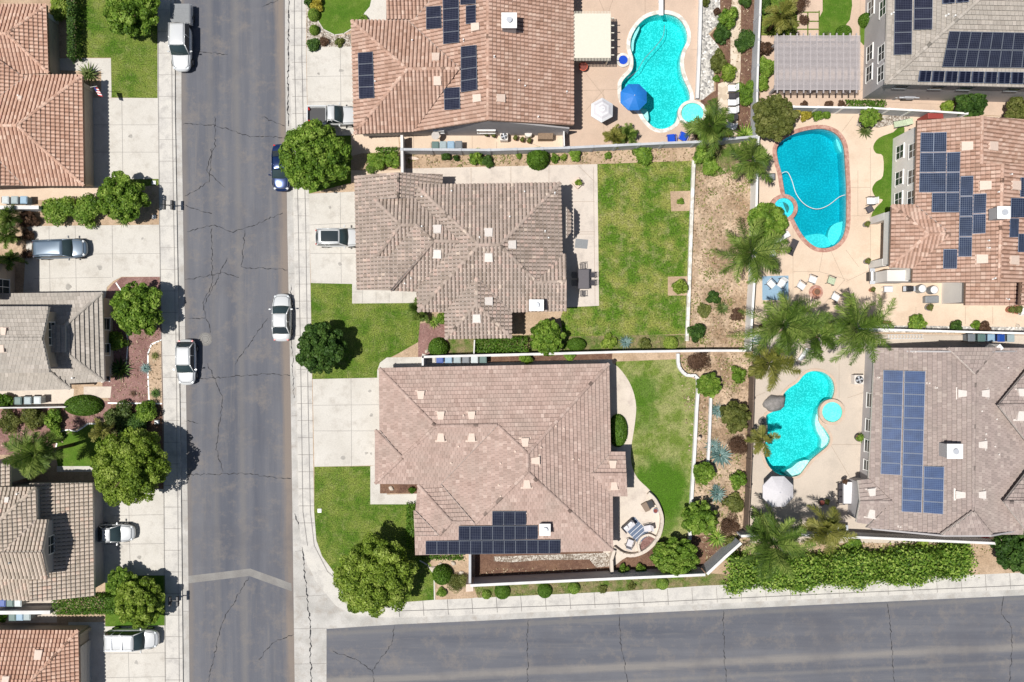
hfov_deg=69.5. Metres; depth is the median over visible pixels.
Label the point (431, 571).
bed edging
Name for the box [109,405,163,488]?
garden bed
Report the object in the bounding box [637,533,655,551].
planter wall
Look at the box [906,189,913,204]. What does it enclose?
window
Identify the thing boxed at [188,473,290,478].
road crack
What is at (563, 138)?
side gate
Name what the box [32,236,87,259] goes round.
estate car
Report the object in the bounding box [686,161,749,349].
slope
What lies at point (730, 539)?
shrub
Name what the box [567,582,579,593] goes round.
clipped shrub
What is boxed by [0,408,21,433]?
shrub
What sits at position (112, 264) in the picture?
driveway joints
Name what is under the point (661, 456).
lawn
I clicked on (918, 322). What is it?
shrub
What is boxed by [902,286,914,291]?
barbecue grill
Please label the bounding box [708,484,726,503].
agave
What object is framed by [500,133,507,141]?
air conditioner
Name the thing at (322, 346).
tree
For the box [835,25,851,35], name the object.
clipped shrub
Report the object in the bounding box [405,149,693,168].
planting strip
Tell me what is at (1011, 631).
road crack
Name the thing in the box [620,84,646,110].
parasol
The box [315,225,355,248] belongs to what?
parked suv
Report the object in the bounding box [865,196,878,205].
garden chair
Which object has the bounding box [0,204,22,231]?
palm
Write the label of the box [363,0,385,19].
path
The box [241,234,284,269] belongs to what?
road crack
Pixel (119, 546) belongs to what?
oil stain
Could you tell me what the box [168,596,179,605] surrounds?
mailbox cluster
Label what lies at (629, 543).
garden chair
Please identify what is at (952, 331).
garden fence
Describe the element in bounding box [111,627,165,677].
driveway joints
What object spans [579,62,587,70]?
fire bowl
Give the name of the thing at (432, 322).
strappy plant
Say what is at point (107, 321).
window
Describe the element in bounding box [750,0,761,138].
garden fence
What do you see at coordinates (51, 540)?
window
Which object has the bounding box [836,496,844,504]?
garden chair
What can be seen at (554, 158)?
shrub
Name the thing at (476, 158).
shrub
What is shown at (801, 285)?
garden chair
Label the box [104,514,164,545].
driveway joints
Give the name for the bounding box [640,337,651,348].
shrub
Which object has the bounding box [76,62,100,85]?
strappy plant
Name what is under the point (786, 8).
palm tree
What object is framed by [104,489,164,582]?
driveway
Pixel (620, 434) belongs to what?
clipped shrub
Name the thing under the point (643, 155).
shrub
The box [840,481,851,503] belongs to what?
patio table
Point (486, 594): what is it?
clipped shrub
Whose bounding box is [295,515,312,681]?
road crack
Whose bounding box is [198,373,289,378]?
road crack
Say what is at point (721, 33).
shrub
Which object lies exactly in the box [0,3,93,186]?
house
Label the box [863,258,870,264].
potted plant
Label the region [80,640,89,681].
garage door
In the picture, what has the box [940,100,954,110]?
shrub
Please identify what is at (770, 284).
garden chair
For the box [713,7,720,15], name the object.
shrub
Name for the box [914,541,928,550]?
shrub
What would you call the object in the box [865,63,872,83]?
window
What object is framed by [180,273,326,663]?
gutter joints
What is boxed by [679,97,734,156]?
palm tree
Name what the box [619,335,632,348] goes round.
agave
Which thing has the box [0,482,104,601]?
house
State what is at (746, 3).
shrub
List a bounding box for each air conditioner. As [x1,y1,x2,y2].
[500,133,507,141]
[851,375,863,383]
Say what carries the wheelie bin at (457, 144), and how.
on the side yard at (469, 142)
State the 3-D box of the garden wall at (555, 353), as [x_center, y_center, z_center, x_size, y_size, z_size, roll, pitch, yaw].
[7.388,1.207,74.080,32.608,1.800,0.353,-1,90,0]
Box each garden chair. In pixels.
[625,539,634,550]
[643,523,653,532]
[726,121,737,130]
[727,83,738,93]
[727,97,738,107]
[728,91,738,98]
[728,105,738,113]
[730,113,737,122]
[764,278,776,289]
[776,277,787,288]
[794,280,806,290]
[806,274,817,284]
[825,275,836,285]
[830,291,840,302]
[836,482,842,490]
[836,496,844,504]
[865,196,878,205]
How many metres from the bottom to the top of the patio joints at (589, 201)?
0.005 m
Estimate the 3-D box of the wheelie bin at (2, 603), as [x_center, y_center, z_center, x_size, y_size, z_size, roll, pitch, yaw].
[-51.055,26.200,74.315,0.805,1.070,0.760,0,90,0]
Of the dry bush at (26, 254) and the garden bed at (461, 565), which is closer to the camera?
the dry bush at (26, 254)
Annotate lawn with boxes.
[56,424,102,465]
[76,0,157,97]
[105,575,165,626]
[131,179,158,185]
[309,135,350,193]
[311,283,419,378]
[314,466,433,601]
[319,0,370,33]
[560,161,690,335]
[615,359,695,541]
[820,0,851,35]
[871,126,904,216]
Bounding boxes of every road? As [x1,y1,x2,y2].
[181,0,294,681]
[327,595,1023,681]
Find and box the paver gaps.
[796,11,819,35]
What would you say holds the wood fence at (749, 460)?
on the lot at (522, 322)
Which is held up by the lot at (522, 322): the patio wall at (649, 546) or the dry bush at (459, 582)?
the patio wall at (649, 546)
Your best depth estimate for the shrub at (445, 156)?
74.32 m
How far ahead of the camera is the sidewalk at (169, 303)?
74.87 m
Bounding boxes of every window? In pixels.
[0,279,9,292]
[48,534,54,554]
[49,321,54,345]
[101,368,110,381]
[104,317,110,330]
[105,343,110,355]
[433,130,444,133]
[477,130,495,133]
[863,458,867,470]
[864,438,868,452]
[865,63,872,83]
[865,418,869,431]
[866,42,873,63]
[866,392,871,407]
[867,0,874,17]
[875,270,910,283]
[877,42,884,63]
[877,62,884,84]
[879,0,886,19]
[892,85,910,88]
[894,169,903,186]
[894,190,902,204]
[895,142,904,161]
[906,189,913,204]
[907,168,913,185]
[908,142,914,159]
[927,86,946,89]
[955,86,975,90]
[1003,88,1023,91]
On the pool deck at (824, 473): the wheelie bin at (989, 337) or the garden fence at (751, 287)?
the wheelie bin at (989, 337)
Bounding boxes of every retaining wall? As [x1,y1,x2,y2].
[676,353,699,539]
[685,160,694,340]
[706,398,711,461]
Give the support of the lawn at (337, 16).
on the lot at (522, 322)
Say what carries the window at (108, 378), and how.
in the house at (54, 341)
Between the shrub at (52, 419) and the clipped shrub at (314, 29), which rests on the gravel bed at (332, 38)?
the clipped shrub at (314, 29)
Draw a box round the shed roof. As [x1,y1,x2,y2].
[917,113,943,119]
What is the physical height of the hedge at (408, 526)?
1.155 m
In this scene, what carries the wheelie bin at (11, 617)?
on the side yard at (44, 618)
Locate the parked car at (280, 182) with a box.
[268,144,291,191]
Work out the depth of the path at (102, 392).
74.86 m
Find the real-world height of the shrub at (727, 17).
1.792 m
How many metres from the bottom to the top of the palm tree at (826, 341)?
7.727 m
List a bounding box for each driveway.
[23,225,159,297]
[68,622,165,681]
[93,98,158,186]
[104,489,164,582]
[306,47,353,135]
[309,192,356,283]
[313,378,378,466]
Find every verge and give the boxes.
[474,573,756,597]
[711,537,1019,579]
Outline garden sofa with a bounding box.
[621,519,636,533]
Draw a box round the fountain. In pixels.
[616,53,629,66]
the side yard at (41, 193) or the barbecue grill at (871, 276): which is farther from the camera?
the side yard at (41, 193)
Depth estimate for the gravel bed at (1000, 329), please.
74.86 m
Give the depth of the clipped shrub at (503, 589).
74.39 m
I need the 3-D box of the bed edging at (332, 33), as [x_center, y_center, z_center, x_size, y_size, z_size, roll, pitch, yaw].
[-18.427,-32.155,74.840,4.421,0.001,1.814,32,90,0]
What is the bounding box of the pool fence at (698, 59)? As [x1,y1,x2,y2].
[695,0,701,99]
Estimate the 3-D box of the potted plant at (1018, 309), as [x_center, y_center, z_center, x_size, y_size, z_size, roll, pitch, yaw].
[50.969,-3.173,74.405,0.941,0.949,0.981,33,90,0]
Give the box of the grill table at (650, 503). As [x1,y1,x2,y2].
[646,499,654,508]
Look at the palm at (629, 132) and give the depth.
73.70 m
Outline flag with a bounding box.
[93,86,102,96]
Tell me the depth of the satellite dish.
73.36 m
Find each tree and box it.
[0,427,74,479]
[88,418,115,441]
[90,426,171,506]
[96,170,150,223]
[102,0,160,36]
[106,566,137,594]
[109,281,164,335]
[113,576,165,628]
[278,118,352,190]
[295,322,347,374]
[332,531,418,617]
[529,318,566,356]
[649,536,699,578]
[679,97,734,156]
[680,500,717,534]
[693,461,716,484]
[696,372,721,397]
[709,216,790,284]
[719,400,751,433]
[725,290,832,365]
[726,137,772,184]
[730,503,817,581]
[744,344,801,391]
[744,425,780,456]
[747,202,788,243]
[752,93,800,141]
[762,0,799,33]
[797,309,846,365]
[797,503,858,554]
[810,291,896,365]
[859,107,879,127]
[955,93,987,116]
[989,533,1023,573]
[1004,97,1023,118]
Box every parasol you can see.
[591,98,612,122]
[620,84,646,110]
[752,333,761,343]
[762,476,792,506]
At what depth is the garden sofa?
74.27 m
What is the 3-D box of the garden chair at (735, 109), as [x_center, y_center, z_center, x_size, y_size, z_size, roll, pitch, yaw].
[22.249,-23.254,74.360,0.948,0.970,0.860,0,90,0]
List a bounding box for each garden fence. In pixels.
[744,138,758,351]
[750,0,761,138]
[792,105,968,118]
[797,327,1023,333]
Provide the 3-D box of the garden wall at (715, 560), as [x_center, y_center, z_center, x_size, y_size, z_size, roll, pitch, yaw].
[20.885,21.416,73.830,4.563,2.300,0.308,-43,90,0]
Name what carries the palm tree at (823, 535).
on the pool deck at (824, 473)
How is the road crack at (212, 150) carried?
on the road at (239, 521)
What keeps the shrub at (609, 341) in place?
on the garden bed at (461, 346)
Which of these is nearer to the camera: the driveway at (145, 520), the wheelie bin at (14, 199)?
the wheelie bin at (14, 199)
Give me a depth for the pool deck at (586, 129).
74.87 m
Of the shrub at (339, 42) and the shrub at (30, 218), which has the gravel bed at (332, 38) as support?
the shrub at (339, 42)
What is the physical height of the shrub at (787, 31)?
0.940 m
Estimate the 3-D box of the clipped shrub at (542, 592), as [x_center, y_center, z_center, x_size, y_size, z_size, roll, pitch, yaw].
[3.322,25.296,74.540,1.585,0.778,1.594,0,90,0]
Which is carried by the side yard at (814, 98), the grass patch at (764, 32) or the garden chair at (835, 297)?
the grass patch at (764, 32)
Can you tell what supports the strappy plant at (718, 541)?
on the bark bed at (485, 563)
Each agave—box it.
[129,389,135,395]
[141,363,150,373]
[150,388,160,397]
[151,352,158,358]
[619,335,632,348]
[705,438,721,452]
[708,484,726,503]
[710,440,733,467]
[712,401,721,418]
[856,125,873,138]
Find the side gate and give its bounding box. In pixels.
[562,131,564,146]
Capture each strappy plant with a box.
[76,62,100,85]
[111,356,130,379]
[429,313,439,329]
[707,528,725,549]
[715,301,729,314]
[733,122,752,143]
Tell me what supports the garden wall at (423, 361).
on the lot at (522, 322)
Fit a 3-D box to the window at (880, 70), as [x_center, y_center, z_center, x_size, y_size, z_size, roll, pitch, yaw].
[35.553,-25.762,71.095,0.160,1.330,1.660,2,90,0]
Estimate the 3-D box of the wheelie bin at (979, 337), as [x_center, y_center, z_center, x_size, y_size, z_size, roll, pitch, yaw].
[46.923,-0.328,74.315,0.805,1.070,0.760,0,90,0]
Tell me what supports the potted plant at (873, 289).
on the pool deck at (855, 245)
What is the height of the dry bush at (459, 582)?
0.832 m
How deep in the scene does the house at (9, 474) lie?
69.92 m
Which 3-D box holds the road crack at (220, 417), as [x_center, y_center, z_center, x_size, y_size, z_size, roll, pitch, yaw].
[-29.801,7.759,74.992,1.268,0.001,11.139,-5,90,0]
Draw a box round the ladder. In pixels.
[887,335,923,338]
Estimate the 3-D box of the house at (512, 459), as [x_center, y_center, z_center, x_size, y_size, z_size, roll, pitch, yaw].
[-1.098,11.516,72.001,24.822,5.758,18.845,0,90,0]
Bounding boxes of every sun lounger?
[776,230,790,240]
[786,238,798,255]
[797,348,807,360]
[892,118,913,128]
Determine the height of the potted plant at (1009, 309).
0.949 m
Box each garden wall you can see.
[0,205,41,211]
[0,405,66,407]
[0,605,57,614]
[400,135,405,172]
[400,135,759,155]
[422,350,748,357]
[422,355,425,365]
[469,554,471,583]
[470,567,704,586]
[609,549,615,572]
[701,537,741,574]
[736,529,995,544]
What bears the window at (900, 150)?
in the house at (952, 219)
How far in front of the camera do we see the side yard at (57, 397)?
74.87 m
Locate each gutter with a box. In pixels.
[175,0,188,681]
[285,0,1023,681]
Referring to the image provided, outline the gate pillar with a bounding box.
[466,577,473,591]
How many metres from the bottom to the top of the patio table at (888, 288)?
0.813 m
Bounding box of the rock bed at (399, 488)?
[380,483,417,492]
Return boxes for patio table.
[578,269,588,288]
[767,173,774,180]
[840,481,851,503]
[864,205,873,213]
[881,286,892,291]
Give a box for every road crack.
[184,123,281,137]
[186,148,212,195]
[188,213,282,232]
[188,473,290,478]
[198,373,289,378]
[203,229,212,332]
[207,118,223,186]
[207,363,222,469]
[209,578,248,675]
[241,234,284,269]
[287,1,289,125]
[290,287,294,396]
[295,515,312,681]
[619,616,627,681]
[722,611,726,676]
[887,604,894,680]
[1001,597,1012,680]
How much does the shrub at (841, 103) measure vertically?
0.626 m
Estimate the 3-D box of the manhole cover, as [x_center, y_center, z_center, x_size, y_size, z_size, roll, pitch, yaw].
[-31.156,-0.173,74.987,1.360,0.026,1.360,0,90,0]
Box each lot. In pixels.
[0,0,158,624]
[306,14,1023,601]
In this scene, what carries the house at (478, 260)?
on the lot at (522, 322)
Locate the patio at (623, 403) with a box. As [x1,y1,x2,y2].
[603,353,663,565]
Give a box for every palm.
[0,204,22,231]
[0,222,20,248]
[0,250,27,271]
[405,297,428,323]
[602,124,625,148]
[620,123,638,143]
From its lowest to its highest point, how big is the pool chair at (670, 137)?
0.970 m
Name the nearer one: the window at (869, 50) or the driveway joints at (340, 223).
the window at (869, 50)
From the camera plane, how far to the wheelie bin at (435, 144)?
73.78 m
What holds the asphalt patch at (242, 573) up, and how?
on the road at (239, 521)
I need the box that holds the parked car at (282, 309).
[269,294,292,341]
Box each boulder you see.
[758,416,766,424]
[762,395,784,411]
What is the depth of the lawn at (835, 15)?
74.86 m
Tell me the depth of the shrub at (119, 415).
74.01 m
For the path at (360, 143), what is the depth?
74.86 m
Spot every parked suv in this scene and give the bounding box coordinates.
[103,626,159,652]
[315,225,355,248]
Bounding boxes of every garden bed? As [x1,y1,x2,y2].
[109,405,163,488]
[427,554,474,599]
[448,335,685,354]
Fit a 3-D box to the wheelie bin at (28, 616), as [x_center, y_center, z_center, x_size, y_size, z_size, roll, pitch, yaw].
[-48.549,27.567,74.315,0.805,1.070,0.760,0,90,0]
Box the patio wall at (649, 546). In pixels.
[613,491,663,556]
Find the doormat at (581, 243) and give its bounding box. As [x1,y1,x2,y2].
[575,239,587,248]
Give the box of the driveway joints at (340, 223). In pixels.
[310,203,355,253]
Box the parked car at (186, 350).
[173,339,198,384]
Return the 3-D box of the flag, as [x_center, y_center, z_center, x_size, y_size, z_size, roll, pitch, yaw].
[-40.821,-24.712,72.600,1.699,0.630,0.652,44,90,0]
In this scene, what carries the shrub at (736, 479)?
on the slope at (723, 431)
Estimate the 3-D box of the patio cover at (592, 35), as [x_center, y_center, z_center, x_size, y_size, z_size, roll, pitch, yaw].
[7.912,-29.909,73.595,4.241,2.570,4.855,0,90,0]
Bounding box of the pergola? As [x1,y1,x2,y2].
[769,33,859,94]
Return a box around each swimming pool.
[617,10,693,132]
[761,368,836,478]
[772,125,850,251]
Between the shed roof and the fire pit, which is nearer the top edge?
the shed roof
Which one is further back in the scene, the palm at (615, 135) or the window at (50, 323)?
the palm at (615, 135)
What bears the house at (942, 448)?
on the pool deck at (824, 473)
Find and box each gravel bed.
[306,5,351,46]
[494,553,609,566]
[699,0,719,99]
[859,325,1023,332]
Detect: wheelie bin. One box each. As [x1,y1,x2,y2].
[0,600,5,606]
[1,196,13,204]
[6,600,13,606]
[8,614,15,620]
[10,196,22,204]
[14,396,23,404]
[14,600,26,606]
[16,614,23,620]
[19,196,31,204]
[23,396,33,403]
[24,614,35,619]
[33,396,45,403]
[432,141,438,147]
[435,358,443,362]
[440,141,446,147]
[444,357,451,362]
[447,141,454,147]
[454,141,461,147]
[454,357,460,362]
[461,357,468,362]
[470,357,477,362]
[479,356,486,362]
[961,334,974,340]
[975,334,984,341]
[985,334,994,341]
[995,334,1004,341]
[1005,334,1013,341]
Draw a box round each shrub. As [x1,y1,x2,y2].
[0,393,13,408]
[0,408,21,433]
[0,614,7,622]
[20,211,40,227]
[20,408,47,430]
[41,196,74,226]
[42,408,61,430]
[49,0,71,21]
[50,427,63,443]
[64,394,103,415]
[72,192,100,228]
[103,399,131,433]
[109,330,128,350]
[122,412,146,432]
[135,400,156,421]
[304,0,311,7]
[306,38,319,51]
[308,8,320,21]
[309,0,322,11]
[309,24,319,35]
[320,37,328,45]
[334,38,344,47]
[359,13,367,19]
[365,152,385,173]
[384,151,399,168]
[408,487,415,493]
[428,337,448,354]
[432,564,452,584]
[436,313,444,323]
[436,587,446,596]
[441,153,450,160]
[453,155,459,160]
[469,148,483,165]
[481,589,490,598]
[482,154,493,167]
[494,585,510,599]
[519,349,532,364]
[526,150,549,170]
[537,583,551,597]
[551,153,559,163]
[560,153,566,160]
[564,350,575,360]
[567,337,585,350]
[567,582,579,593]
[569,151,580,161]
[598,585,606,593]
[600,332,617,348]
[604,152,611,158]
[610,414,627,446]
[618,563,629,572]
[628,581,635,590]
[632,147,652,165]
[635,563,646,571]
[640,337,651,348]
[656,578,668,589]
[663,336,677,349]
[671,278,688,294]
[676,197,683,203]
[687,323,705,342]
[693,145,715,163]
[697,302,710,318]
[702,0,710,6]
[702,156,719,175]
[705,290,720,303]
[710,48,727,73]
[712,75,720,81]
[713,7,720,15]
[713,22,731,44]
[717,6,738,29]
[720,63,737,81]
[720,492,743,512]
[724,535,739,548]
[729,470,747,490]
[731,365,746,383]
[734,29,754,52]
[735,80,758,106]
[738,0,751,8]
[751,512,771,531]
[758,74,768,91]
[759,41,773,56]
[759,56,774,76]
[761,0,770,14]
[773,24,792,35]
[800,100,807,105]
[801,111,811,121]
[811,111,823,121]
[822,111,830,118]
[824,101,833,105]
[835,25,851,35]
[838,100,846,106]
[841,538,861,557]
[858,12,869,28]
[908,314,927,329]
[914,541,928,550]
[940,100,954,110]
[949,320,962,330]
[970,320,979,329]
[979,321,991,333]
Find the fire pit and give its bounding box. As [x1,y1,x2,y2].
[809,285,822,298]
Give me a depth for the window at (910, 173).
71.17 m
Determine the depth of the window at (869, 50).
73.48 m
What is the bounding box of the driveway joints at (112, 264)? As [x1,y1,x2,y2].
[34,249,160,278]
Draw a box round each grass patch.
[695,143,738,176]
[761,0,795,35]
[860,27,864,44]
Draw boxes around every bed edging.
[55,282,161,450]
[317,9,351,34]
[419,560,434,599]
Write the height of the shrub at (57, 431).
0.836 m
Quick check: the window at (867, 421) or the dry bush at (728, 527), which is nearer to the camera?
the window at (867, 421)
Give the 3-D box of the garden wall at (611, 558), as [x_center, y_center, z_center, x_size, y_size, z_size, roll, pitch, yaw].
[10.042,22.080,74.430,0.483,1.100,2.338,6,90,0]
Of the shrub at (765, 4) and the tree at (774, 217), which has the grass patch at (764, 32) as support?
the shrub at (765, 4)
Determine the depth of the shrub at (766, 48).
73.86 m
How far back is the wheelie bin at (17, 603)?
73.83 m
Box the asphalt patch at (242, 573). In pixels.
[188,569,291,590]
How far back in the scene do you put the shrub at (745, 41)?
74.08 m
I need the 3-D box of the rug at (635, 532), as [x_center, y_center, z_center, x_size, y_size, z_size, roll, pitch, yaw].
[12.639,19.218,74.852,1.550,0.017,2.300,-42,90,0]
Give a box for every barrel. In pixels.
[525,133,531,138]
[915,284,926,292]
[926,286,938,293]
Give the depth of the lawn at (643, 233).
74.87 m
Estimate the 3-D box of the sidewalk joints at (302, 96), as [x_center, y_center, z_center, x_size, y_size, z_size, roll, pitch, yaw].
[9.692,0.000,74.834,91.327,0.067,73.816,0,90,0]
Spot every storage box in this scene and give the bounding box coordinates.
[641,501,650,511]
[923,296,938,302]
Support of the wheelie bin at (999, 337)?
on the pool deck at (824, 473)
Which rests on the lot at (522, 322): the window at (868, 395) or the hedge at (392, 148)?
the hedge at (392, 148)
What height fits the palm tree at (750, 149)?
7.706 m
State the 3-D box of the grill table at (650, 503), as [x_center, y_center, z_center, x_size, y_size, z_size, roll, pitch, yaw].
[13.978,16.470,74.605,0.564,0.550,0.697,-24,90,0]
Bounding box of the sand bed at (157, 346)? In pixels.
[147,341,162,403]
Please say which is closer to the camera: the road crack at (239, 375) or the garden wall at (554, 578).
the garden wall at (554, 578)
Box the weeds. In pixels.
[405,149,989,596]
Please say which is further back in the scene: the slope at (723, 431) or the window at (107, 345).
the slope at (723, 431)
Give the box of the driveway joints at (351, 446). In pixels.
[351,428,351,465]
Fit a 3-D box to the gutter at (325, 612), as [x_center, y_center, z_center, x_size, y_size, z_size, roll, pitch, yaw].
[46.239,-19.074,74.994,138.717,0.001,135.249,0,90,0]
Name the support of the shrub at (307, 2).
on the gravel bed at (332, 38)
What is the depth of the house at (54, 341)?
71.62 m
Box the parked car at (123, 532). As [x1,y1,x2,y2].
[98,522,135,545]
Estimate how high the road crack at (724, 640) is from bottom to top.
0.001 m
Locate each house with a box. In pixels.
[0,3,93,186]
[0,264,113,390]
[0,458,39,486]
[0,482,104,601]
[0,625,90,681]
[350,0,573,135]
[354,172,570,339]
[374,362,627,554]
[847,344,1023,536]
[862,0,1023,101]
[868,116,1023,304]
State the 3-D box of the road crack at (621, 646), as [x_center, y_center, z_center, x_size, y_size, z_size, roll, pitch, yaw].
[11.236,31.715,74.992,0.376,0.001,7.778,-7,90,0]
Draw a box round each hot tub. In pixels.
[677,100,705,126]
[770,194,797,220]
[817,399,844,424]
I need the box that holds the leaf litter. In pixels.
[406,148,991,559]
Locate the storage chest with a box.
[538,133,552,140]
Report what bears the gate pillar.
on the garden bed at (461, 565)
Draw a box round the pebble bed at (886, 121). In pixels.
[856,116,909,127]
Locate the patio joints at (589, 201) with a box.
[569,167,594,270]
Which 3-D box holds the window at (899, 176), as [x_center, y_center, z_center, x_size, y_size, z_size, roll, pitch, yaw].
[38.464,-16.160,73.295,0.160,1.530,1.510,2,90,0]
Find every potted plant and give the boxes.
[823,499,829,505]
[841,479,847,484]
[854,433,863,442]
[862,221,870,226]
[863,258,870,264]
[868,287,875,292]
[924,303,933,310]
[1005,306,1015,313]
[1012,305,1022,314]
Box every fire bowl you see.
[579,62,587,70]
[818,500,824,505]
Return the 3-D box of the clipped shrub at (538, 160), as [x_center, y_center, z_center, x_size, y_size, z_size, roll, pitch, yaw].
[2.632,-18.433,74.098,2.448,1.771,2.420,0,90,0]
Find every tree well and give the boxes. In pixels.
[668,276,686,294]
[670,191,689,210]
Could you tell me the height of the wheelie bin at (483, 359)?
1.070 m
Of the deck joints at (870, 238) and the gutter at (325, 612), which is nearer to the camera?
the deck joints at (870, 238)
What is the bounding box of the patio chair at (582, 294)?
[580,290,585,296]
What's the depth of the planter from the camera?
74.56 m
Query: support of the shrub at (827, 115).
on the pool deck at (855, 245)
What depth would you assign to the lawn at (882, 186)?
74.86 m
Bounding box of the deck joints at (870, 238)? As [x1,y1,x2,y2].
[794,117,965,323]
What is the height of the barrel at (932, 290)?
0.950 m
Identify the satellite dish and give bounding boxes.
[431,131,439,139]
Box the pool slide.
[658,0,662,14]
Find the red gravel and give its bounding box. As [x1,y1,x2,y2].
[640,536,653,549]
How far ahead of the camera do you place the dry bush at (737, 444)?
74.23 m
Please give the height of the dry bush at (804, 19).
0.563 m
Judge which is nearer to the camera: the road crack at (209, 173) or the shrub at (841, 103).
the shrub at (841, 103)
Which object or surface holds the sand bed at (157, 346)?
on the mulch bed at (138, 350)
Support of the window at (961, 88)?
in the house at (939, 50)
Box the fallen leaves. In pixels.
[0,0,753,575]
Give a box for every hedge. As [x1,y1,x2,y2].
[50,592,115,615]
[65,0,82,63]
[375,146,399,154]
[405,502,415,548]
[416,554,464,561]
[472,336,528,353]
[722,541,979,597]
[845,99,886,107]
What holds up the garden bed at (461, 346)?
on the lot at (522, 322)
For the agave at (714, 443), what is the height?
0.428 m
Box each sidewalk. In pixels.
[157,0,182,681]
[290,0,1023,617]
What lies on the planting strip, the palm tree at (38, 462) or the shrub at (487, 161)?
the shrub at (487, 161)
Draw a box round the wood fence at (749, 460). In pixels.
[742,368,754,531]
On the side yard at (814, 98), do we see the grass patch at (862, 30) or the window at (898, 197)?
the grass patch at (862, 30)
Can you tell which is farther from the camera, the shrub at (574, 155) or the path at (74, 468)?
the path at (74, 468)
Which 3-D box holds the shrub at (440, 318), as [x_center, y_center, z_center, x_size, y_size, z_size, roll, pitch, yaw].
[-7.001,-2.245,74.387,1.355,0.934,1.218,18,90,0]
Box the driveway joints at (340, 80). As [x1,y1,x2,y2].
[307,58,340,101]
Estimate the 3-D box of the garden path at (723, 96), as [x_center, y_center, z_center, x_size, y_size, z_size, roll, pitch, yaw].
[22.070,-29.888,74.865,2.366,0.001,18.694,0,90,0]
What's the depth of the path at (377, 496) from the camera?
74.86 m
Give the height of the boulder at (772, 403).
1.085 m
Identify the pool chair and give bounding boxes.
[666,134,676,141]
[677,131,688,140]
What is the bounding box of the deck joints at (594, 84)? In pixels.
[576,2,694,127]
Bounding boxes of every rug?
[628,517,646,541]
[762,276,787,299]
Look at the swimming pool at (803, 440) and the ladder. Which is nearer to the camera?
the ladder
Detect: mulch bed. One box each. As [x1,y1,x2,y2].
[0,401,110,454]
[102,277,162,404]
[418,322,448,356]
[487,354,611,362]
[696,0,753,139]
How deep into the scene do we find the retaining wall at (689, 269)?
74.48 m
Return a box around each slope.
[680,351,751,537]
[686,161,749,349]
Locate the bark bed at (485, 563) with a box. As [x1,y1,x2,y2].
[475,535,725,576]
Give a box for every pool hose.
[628,25,664,77]
[782,171,843,208]
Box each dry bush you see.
[20,248,32,258]
[21,229,34,240]
[447,574,467,593]
[686,348,710,371]
[720,512,740,537]
[727,436,747,454]
[729,307,744,320]
[792,0,810,13]
[799,15,809,25]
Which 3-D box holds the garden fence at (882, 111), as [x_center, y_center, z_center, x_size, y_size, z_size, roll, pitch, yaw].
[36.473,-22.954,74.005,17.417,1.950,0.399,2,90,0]
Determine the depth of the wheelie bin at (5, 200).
73.83 m
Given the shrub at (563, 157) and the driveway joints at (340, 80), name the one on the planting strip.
the shrub at (563, 157)
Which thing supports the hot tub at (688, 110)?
on the pool deck at (586, 129)
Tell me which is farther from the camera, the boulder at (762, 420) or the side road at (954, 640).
the side road at (954, 640)
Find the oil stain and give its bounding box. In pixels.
[116,543,122,549]
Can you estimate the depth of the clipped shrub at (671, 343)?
74.33 m
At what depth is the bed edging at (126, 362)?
74.84 m
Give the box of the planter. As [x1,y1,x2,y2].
[572,177,583,188]
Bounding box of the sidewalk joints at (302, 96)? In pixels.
[158,0,1023,658]
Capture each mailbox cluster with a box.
[163,200,173,209]
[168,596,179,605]
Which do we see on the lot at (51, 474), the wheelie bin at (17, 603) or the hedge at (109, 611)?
the hedge at (109, 611)
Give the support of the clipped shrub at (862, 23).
on the side yard at (814, 98)
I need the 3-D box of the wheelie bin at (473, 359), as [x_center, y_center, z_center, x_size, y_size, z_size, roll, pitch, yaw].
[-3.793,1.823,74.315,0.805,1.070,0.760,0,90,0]
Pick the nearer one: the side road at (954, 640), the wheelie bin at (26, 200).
the wheelie bin at (26, 200)
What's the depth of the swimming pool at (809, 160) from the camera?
76.38 m
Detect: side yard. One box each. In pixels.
[0,187,97,204]
[0,389,73,405]
[0,600,56,622]
[399,135,562,148]
[406,164,598,306]
[761,0,1006,115]
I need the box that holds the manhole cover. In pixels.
[199,333,211,345]
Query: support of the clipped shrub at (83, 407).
on the mulch bed at (67, 417)
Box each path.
[57,466,92,471]
[60,58,111,97]
[84,387,110,397]
[351,134,398,155]
[351,170,399,181]
[352,282,416,302]
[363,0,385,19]
[370,465,416,503]
[377,354,611,379]
[718,0,740,137]
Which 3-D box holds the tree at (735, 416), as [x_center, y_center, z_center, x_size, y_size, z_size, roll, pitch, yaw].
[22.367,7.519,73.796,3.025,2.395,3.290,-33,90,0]
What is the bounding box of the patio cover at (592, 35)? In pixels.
[573,11,613,64]
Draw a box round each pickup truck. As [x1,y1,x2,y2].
[167,4,194,71]
[307,102,353,126]
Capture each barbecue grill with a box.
[866,268,875,283]
[899,96,918,100]
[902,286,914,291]
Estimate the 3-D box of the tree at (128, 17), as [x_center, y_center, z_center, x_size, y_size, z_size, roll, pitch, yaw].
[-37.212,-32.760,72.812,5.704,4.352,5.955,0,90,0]
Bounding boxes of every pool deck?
[565,0,698,145]
[750,333,1023,542]
[754,113,1023,330]
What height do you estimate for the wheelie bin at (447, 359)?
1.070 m

